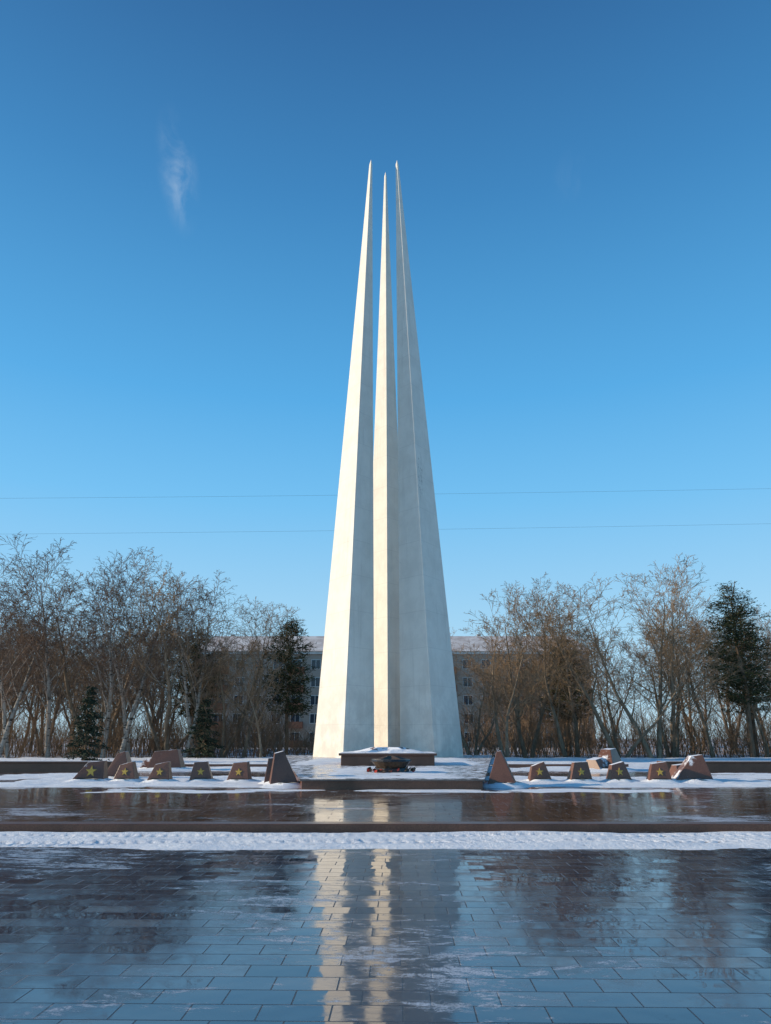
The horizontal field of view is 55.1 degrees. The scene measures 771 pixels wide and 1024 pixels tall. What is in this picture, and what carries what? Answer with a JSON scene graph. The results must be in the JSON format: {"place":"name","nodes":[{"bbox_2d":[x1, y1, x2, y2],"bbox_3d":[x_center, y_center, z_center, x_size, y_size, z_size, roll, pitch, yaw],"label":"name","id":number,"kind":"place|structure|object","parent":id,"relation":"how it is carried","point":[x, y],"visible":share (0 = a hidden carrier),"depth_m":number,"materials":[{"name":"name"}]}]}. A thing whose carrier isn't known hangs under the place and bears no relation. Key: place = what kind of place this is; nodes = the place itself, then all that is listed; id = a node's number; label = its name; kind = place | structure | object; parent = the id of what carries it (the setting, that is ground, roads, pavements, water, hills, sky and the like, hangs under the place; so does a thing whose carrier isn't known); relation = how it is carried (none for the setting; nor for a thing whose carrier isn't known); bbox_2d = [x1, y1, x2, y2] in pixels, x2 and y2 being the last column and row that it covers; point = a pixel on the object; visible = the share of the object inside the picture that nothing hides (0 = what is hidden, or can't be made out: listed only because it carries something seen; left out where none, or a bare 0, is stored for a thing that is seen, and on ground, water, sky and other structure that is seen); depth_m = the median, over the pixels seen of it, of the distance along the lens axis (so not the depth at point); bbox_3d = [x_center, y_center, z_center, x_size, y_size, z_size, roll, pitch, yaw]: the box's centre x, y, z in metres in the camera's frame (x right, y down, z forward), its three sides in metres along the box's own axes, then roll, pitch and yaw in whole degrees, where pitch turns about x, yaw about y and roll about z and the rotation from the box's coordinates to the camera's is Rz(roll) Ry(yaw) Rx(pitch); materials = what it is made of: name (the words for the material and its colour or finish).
{"place":"outdoors","nodes":[
{"label":"outdoors","id":0,"kind":"place"},
{"bbox_2d":[0,832,770,1023],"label":"paved plaza","id":1,"kind":"structure","parent":0,"point":[403,936],"depth_m":6.23,"materials":[{"name":"stone"}]},
{"bbox_2d":[0,831,770,849],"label":"snow strip","id":2,"kind":"object","parent":1,"relation":"on","point":[516,840],"visible":0.99,"depth_m":11.87,"materials":[{"name":"white snow"}]},
{"bbox_2d":[0,772,770,821],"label":"paved plaza","id":3,"kind":"structure","parent":0,"point":[680,804],"depth_m":16.91,"materials":[{"name":"red stone"}]},
{"bbox_2d":[0,773,77,779],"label":"snow patch","id":4,"kind":"object","parent":3,"relation":"on","point":[32,776],"visible":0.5,"depth_m":29.37,"materials":[{"name":"white snow"}]},
{"bbox_2d":[108,751,141,778],"bbox_3d":[-9.960,9.462,27.609,2.172,1.007,1.997,12,-21,-35],"label":"memorial wedge","id":5,"kind":"object","parent":3,"relation":"on","point":[120,759],"visible":0.4,"depth_m":27.44,"materials":[{"name":"stone"}]},
{"bbox_2d":[0,776,264,787],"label":"snow patch","id":6,"kind":"object","parent":3,"relation":"on","point":[53,782],"visible":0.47,"depth_m":24.02,"materials":[{"name":"white snow"}]},
{"bbox_2d":[64,760,112,782],"bbox_3d":[-10.231,9.060,25.818,2.057,0.729,2.205,2,-17,-5],"label":"star marker stone","id":7,"kind":"object","parent":6,"relation":"on","point":[95,771],"visible":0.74,"depth_m":25.52,"materials":[{"name":"stone"}]},
{"bbox_2d":[110,761,144,781],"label":"memorial stone","id":8,"kind":"object","parent":6,"relation":"on","point":[127,772],"visible":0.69,"depth_m":25.43,"materials":[{"name":"stone"}]},
{"bbox_2d":[142,761,178,782],"bbox_3d":[-7.689,8.951,25.424,1.622,0.708,1.332,0,-17,1],"label":"memorial stone","id":9,"kind":"object","parent":6,"relation":"on","point":[161,772],"visible":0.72,"depth_m":25.25,"materials":[{"name":"stone"}]},
{"bbox_2d":[186,761,221,781],"bbox_3d":[-6.231,9.018,25.644,1.638,0.710,1.326,1,-17,-5],"label":"memorial stone","id":10,"kind":"object","parent":6,"relation":"on","point":[201,771],"visible":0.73,"depth_m":25.46,"materials":[{"name":"stone"}]},
{"bbox_2d":[223,761,259,782],"bbox_3d":[-4.939,8.915,25.307,1.561,0.709,1.240,-6,-18,19],"label":"memorial stone","id":11,"kind":"object","parent":3,"relation":"on","point":[240,772],"visible":0.71,"depth_m":25.18,"materials":[{"name":"stone"}]},
{"bbox_2d":[258,758,272,783],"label":"memorial stone","id":12,"kind":"object","parent":3,"relation":"on","point":[268,770],"visible":0.26,"depth_m":24.51,"materials":[{"name":"stone"}]},
{"bbox_2d":[260,751,300,788],"bbox_3d":[-3.176,8.252,23.785,1.859,1.087,2.665,3,-17,-11],"label":"memorial wedge","id":13,"kind":"object","parent":3,"relation":"on","point":[282,775],"visible":0.88,"depth_m":23.44,"materials":[{"name":"stone"}]},
{"bbox_2d":[86,788,672,792],"bbox_3d":[0.000,8.158,21.662,18.000,0.048,3.000,0,-17,0],"label":"snow patch","id":14,"kind":"object","parent":3,"relation":"on","point":[418,790],"visible":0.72,"depth_m":21.53,"materials":[{"name":"white snow"}]},
{"bbox_2d":[484,751,531,788],"bbox_3d":[3.782,8.283,23.888,1.880,1.089,2.234,-11,-20,33],"label":"memorial wedge","id":15,"kind":"object","parent":3,"relation":"on","point":[501,775],"visible":0.95,"depth_m":23.43,"materials":[{"name":"stone"}]},
{"bbox_2d":[521,761,558,781],"bbox_3d":[5.414,8.973,25.492,1.462,0.706,1.376,8,-19,-25],"label":"memorial stone","id":16,"kind":"object","parent":3,"relation":"on","point":[538,772],"visible":0.69,"depth_m":25.31,"materials":[{"name":"stone"}]},
{"bbox_2d":[562,761,599,782],"bbox_3d":[6.684,8.964,25.469,1.663,0.709,1.296,2,-17,-6],"label":"memorial stone","id":17,"kind":"object","parent":3,"relation":"on","point":[579,772],"visible":0.73,"depth_m":25.30,"materials":[{"name":"stone"}]},
{"bbox_2d":[486,776,770,787],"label":"snow patch","id":18,"kind":"object","parent":3,"relation":"on","point":[735,782],"visible":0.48,"depth_m":24.02,"materials":[{"name":"white snow"}]},
{"bbox_2d":[601,761,638,782],"bbox_3d":[8.110,9.000,25.583,1.649,0.707,1.399,2,-17,-6],"label":"memorial stone","id":19,"kind":"object","parent":18,"relation":"on","point":[617,772],"visible":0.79,"depth_m":25.42,"materials":[{"name":"stone"}]},
{"bbox_2d":[671,754,723,783],"bbox_3d":[10.642,8.969,25.861,2.643,0.929,2.437,-2,-17,5],"label":"memorial wedge","id":20,"kind":"object","parent":18,"relation":"on","point":[692,769],"visible":0.69,"depth_m":25.47,"materials":[{"name":"brown stone"}]},
{"bbox_2d":[639,761,681,782],"bbox_3d":[9.372,8.937,25.378,1.721,0.708,1.314,-1,-17,5],"label":"memorial stone","id":21,"kind":"object","parent":3,"relation":"on","point":[658,772],"visible":0.74,"depth_m":25.20,"materials":[{"name":"brown stone"}]},
{"bbox_2d":[669,764,680,776],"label":"memorial stone","id":22,"kind":"object","parent":3,"relation":"on","point":[673,768],"visible":0.09,"depth_m":27.00,"materials":[{"name":"brown stone"}]},
{"bbox_2d":[711,773,770,778],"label":"snow patch","id":23,"kind":"object","parent":3,"relation":"on","point":[752,775],"visible":0.54,"depth_m":29.99,"materials":[{"name":"white snow"}]},
{"bbox_2d":[0,0,770,738],"label":"sky","id":24,"kind":"structure","parent":0,"point":[586,184],"materials":[{"name":"blue"}]},
{"bbox_2d":[1,739,770,771],"bbox_3d":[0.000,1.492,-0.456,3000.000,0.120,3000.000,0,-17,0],"label":"ground","id":25,"kind":"structure","parent":0,"point":[487,752],"depth_m":69.55,"materials":[{"name":"white snow"}]},
{"bbox_2d":[0,582,51,712],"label":"birch tree","id":26,"kind":"object","parent":25,"relation":"on","point":[3,640],"visible":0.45,"depth_m":61.07,"materials":[{"name":"brown plant"}]},
{"bbox_2d":[0,557,102,757],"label":"birch tree","id":27,"kind":"object","parent":25,"relation":"on","point":[4,743],"visible":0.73,"depth_m":57.39,"materials":[{"name":"brown plant"}]},
{"bbox_2d":[0,763,110,771],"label":"parapet wall","id":28,"kind":"structure","parent":25,"relation":"on","point":[41,767],"depth_m":33.67,"materials":[{"name":"red stone"}]},
{"bbox_2d":[0,761,112,762],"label":"wall coping","id":29,"kind":"object","parent":28,"relation":"on","point":[48,761],"depth_m":33.70,"materials":[{"name":"stone"}]},
{"bbox_2d":[0,531,114,757],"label":"birch tree","id":30,"kind":"object","parent":25,"relation":"on","point":[48,691],"visible":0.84,"depth_m":58.10,"materials":[{"name":"brown plant"}]},
{"bbox_2d":[60,682,109,760],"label":"spruce tree","id":31,"kind":"object","parent":25,"relation":"on","point":[86,715],"visible":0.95,"depth_m":44.94,"materials":[{"name":"green plant"}]},
{"bbox_2d":[0,564,173,756],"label":"bare tree","id":32,"kind":"object","parent":25,"relation":"on","point":[65,674],"visible":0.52,"depth_m":60.12,"materials":[{"name":"brown plant"}]},
{"bbox_2d":[33,547,191,757],"bbox_3d":[-21.001,10.881,57.946,10.572,16.348,11.683,0,-17,-1],"label":"birch tree","id":33,"kind":"object","parent":25,"relation":"on","point":[109,706],"visible":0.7,"depth_m":58.12,"materials":[{"name":"brown plant"}]},
{"bbox_2d":[43,550,214,757],"bbox_3d":[-19.787,11.325,58.371,9.462,15.750,14.773,-6,-18,20],"label":"birch tree","id":34,"kind":"object","parent":25,"relation":"on","point":[125,744],"visible":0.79,"depth_m":56.68,"materials":[{"name":"brown plant"}]},
{"bbox_2d":[137,758,150,769],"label":"memorial stone","id":35,"kind":"object","parent":25,"relation":"on","point":[145,763],"visible":0.22,"depth_m":35.58,"materials":[{"name":"brown stone"}]},
{"bbox_2d":[137,749,192,771],"bbox_3d":[-10.336,11.903,35.522,3.350,0.959,2.848,0,-17,0],"label":"memorial wedge","id":36,"kind":"object","parent":25,"relation":"on","point":[175,757],"visible":0.69,"depth_m":35.26,"materials":[{"name":"brown stone"}]},
{"bbox_2d":[108,561,249,757],"bbox_3d":[-16.183,11.407,57.288,10.180,14.939,9.960,14,-22,-38],"label":"birch tree","id":37,"kind":"object","parent":25,"relation":"on","point":[203,599],"visible":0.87,"depth_m":57.67,"materials":[{"name":"brown plant"}]},
{"bbox_2d":[97,552,275,750],"bbox_3d":[-17.030,12.182,61.429,13.585,16.003,17.429,-6,-18,18],"label":"bare tree","id":38,"kind":"object","parent":25,"relation":"on","point":[166,745],"visible":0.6,"depth_m":58.02,"materials":[{"name":"brown plant"}]},
{"bbox_2d":[164,630,226,754],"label":"pine tree","id":39,"kind":"object","parent":25,"relation":"on","point":[191,705],"visible":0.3,"depth_m":65.91,"materials":[{"name":"green plant"}]},
{"bbox_2d":[181,697,225,757],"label":"spruce tree","id":40,"kind":"object","parent":25,"relation":"on","point":[205,739],"visible":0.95,"depth_m":53.56,"materials":[{"name":"green plant"}]},
{"bbox_2d":[116,589,303,757],"bbox_3d":[-13.636,12.913,59.733,15.522,13.592,8.933,14,-22,-39],"label":"bare tree","id":41,"kind":"object","parent":25,"relation":"on","point":[222,750],"visible":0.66,"depth_m":57.81,"materials":[{"name":"brown plant"}]},
{"bbox_2d":[185,764,266,766],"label":"border kerb","id":42,"kind":"structure","parent":25,"relation":"on","point":[217,765],"depth_m":37.10,"materials":[{"name":"stone"}]},
{"bbox_2d":[210,646,289,757],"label":"bare tree","id":43,"kind":"object","parent":25,"relation":"on","point":[257,706],"visible":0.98,"depth_m":55.78,"materials":[{"name":"brown plant"}]},
{"bbox_2d":[220,600,306,757],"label":"bare tree","id":44,"kind":"object","parent":25,"relation":"on","point":[245,747],"visible":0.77,"depth_m":59.97,"materials":[{"name":"brown plant"}]},
{"bbox_2d":[256,616,318,754],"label":"pine tree","id":45,"kind":"object","parent":25,"relation":"on","point":[293,709],"visible":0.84,"depth_m":60.35,"materials":[{"name":"green plant"}]},
{"bbox_2d":[0,666,770,757],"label":"shrub thicket","id":46,"kind":"object","parent":25,"relation":"on","point":[541,745],"visible":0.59,"depth_m":60.05,"materials":[{"name":"brown plant"}]},
{"bbox_2d":[0,606,770,754],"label":"distant tree mass","id":47,"kind":"object","parent":25,"relation":"on","point":[57,691],"visible":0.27,"depth_m":75.97,"materials":[{"name":"brown plant"}]},
{"bbox_2d":[0,822,770,831],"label":"plaza step kerb","id":48,"kind":"structure","parent":25,"relation":"on","point":[372,826],"depth_m":13.19,"materials":[{"name":"red stone"}]},
{"bbox_2d":[0,757,770,771],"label":"snow field","id":49,"kind":"structure","parent":25,"relation":"on","point":[641,764],"depth_m":46.83,"materials":[{"name":"white snow"}]},
{"bbox_2d":[286,755,491,789],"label":"memorial platform","id":50,"kind":"structure","parent":25,"relation":"on","point":[311,772],"depth_m":24.22,"materials":[{"name":"red stone"}]},
{"bbox_2d":[313,161,462,757],"bbox_3d":[0.341,-6.641,54.564,8.046,46.927,7.347,15,-22,-40],"label":"three bayonet stele","id":51,"kind":"object","parent":50,"relation":"on","point":[387,678],"visible":0.99,"depth_m":50.99,"materials":[{"name":"white concrete"}]},
{"bbox_2d":[339,747,436,765],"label":"memorial plinth","id":52,"kind":"structure","parent":50,"relation":"on","point":[363,757],"depth_m":32.81,"materials":[{"name":"red stone"}]},
{"bbox_2d":[367,756,415,772],"bbox_3d":[0.192,8.998,26.372,1.815,0.568,1.757,0,-17,0],"label":"eternal flame burner","id":53,"kind":"object","parent":50,"relation":"on","point":[385,764],"visible":1,"depth_m":25.95,"materials":[{"name":"black metal"}]},
{"bbox_2d":[190,654,594,747],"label":"building walls","id":54,"kind":"structure","parent":25,"relation":"on","point":[305,720],"depth_m":121.63,"materials":[{"name":"brick"}]},
{"bbox_2d":[195,659,589,743],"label":"windows and balconies","id":55,"kind":"structure","parent":54,"relation":"attached to","point":[316,663],"depth_m":121.18,"materials":[{"name":"glass"}]},
{"bbox_2d":[202,651,585,653],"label":"cornice","id":56,"kind":"structure","parent":54,"relation":"attached to","point":[321,652],"depth_m":123.19,"materials":[{"name":"paint"}]},
{"bbox_2d":[202,636,589,650],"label":"roof","id":57,"kind":"structure","parent":54,"relation":"on","point":[458,641],"depth_m":126.54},
{"bbox_2d":[450,628,538,754],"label":"bare tree","id":58,"kind":"object","parent":25,"relation":"on","point":[480,711],"visible":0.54,"depth_m":57.18,"materials":[{"name":"brown plant"}]},
{"bbox_2d":[453,612,564,756],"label":"bare tree","id":59,"kind":"object","parent":25,"relation":"on","point":[505,752],"visible":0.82,"depth_m":54.70,"materials":[{"name":"brown plant"}]},
{"bbox_2d":[464,581,592,757],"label":"bare tree","id":60,"kind":"object","parent":25,"relation":"on","point":[518,729],"visible":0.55,"depth_m":57.52,"materials":[{"name":"brown plant"}]},
{"bbox_2d":[490,584,595,756],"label":"bare tree","id":61,"kind":"object","parent":25,"relation":"on","point":[561,742],"visible":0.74,"depth_m":57.03,"materials":[{"name":"brown plant"}]},
{"bbox_2d":[489,764,628,767],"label":"border kerb","id":62,"kind":"structure","parent":25,"relation":"on","point":[524,765],"depth_m":37.10,"materials":[{"name":"stone"}]},
{"bbox_2d":[537,637,599,755],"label":"tree","id":63,"kind":"object","parent":25,"relation":"on","point":[574,694],"visible":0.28,"depth_m":63.64,"materials":[{"name":"plant"}]},
{"bbox_2d":[522,590,618,756],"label":"bare tree","id":64,"kind":"object","parent":25,"relation":"on","point":[573,714],"visible":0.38,"depth_m":61.54,"materials":[{"name":"brown plant"}]},
{"bbox_2d":[586,757,607,771],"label":"memorial stone","id":65,"kind":"object","parent":25,"relation":"on","point":[596,764],"visible":0.62,"depth_m":34.32,"materials":[{"name":"brown stone"}]},
{"bbox_2d":[598,748,638,771],"bbox_3d":[10.596,11.733,35.050,2.551,1.009,2.946,-13,-21,36],"label":"memorial wedge","id":66,"kind":"object","parent":25,"relation":"on","point":[610,755],"visible":0.37,"depth_m":34.94,"materials":[{"name":"brown stone"}]},
{"bbox_2d":[508,573,738,757],"bbox_3d":[18.110,11.689,57.786,16.105,14.787,12.553,-4,-17,14],"label":"bare tree","id":67,"kind":"object","parent":25,"relation":"on","point":[605,732],"visible":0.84,"depth_m":56.37,"materials":[{"name":"brown plant"}]},
{"bbox_2d":[536,553,718,757],"bbox_3d":[19.732,11.136,57.032,14.585,15.370,10.619,11,-20,-31],"label":"bare tree","id":68,"kind":"object","parent":25,"relation":"on","point":[643,740],"visible":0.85,"depth_m":57.00,"materials":[{"name":"brown plant"}]},
{"bbox_2d":[631,596,730,757],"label":"bare tree","id":69,"kind":"object","parent":25,"relation":"on","point":[693,694],"visible":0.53,"depth_m":58.95,"materials":[{"name":"brown plant"}]},
{"bbox_2d":[622,557,750,757],"bbox_3d":[23.756,12.226,59.507,9.733,14.809,16.912,-7,-18,21],"label":"bare tree","id":70,"kind":"object","parent":25,"relation":"on","point":[676,720],"visible":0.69,"depth_m":57.11,"materials":[{"name":"brown plant"}]},
{"bbox_2d":[667,763,770,771],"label":"parapet wall","id":71,"kind":"structure","parent":25,"relation":"on","point":[739,767],"depth_m":33.67,"materials":[{"name":"red stone"}]},
{"bbox_2d":[657,761,770,762],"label":"wall coping","id":72,"kind":"object","parent":71,"relation":"on","point":[722,761],"depth_m":33.70,"materials":[{"name":"stone"}]},
{"bbox_2d":[682,614,770,756],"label":"bare tree","id":73,"kind":"object","parent":25,"relation":"on","point":[755,713],"visible":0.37,"depth_m":58.20,"materials":[{"name":"brown plant"}]},
{"bbox_2d":[699,580,770,756],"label":"pine tree","id":74,"kind":"object","parent":25,"relation":"on","point":[733,617],"visible":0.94,"depth_m":57.11,"materials":[{"name":"green plant"}]},
{"bbox_2d":[711,610,770,755],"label":"tree","id":75,"kind":"object","parent":25,"relation":"on","point":[752,720],"visible":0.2,"depth_m":64.44,"materials":[{"name":"green plant"}]},
{"bbox_2d":[720,611,770,714],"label":"tree","id":76,"kind":"object","parent":25,"relation":"on","point":[768,642],"visible":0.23,"depth_m":61.96,"materials":[{"name":"brown plant"}]},
{"bbox_3d":[75.000,7.771,64.485,1.800,26.000,0.646,0,-17,0],"label":"cable mast","id":77,"kind":"object","parent":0,"visible":0},
{"bbox_2d":[63,524,731,533],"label":"overhead cable","id":78,"kind":"object","parent":77,"relation":"attached to","point":[487,528],"visible":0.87,"depth_m":66.39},
{"bbox_2d":[102,489,723,497],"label":"overhead cable","id":79,"kind":"object","parent":77,"relation":"attached to","point":[463,493],"visible":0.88,"depth_m":67.43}
]}

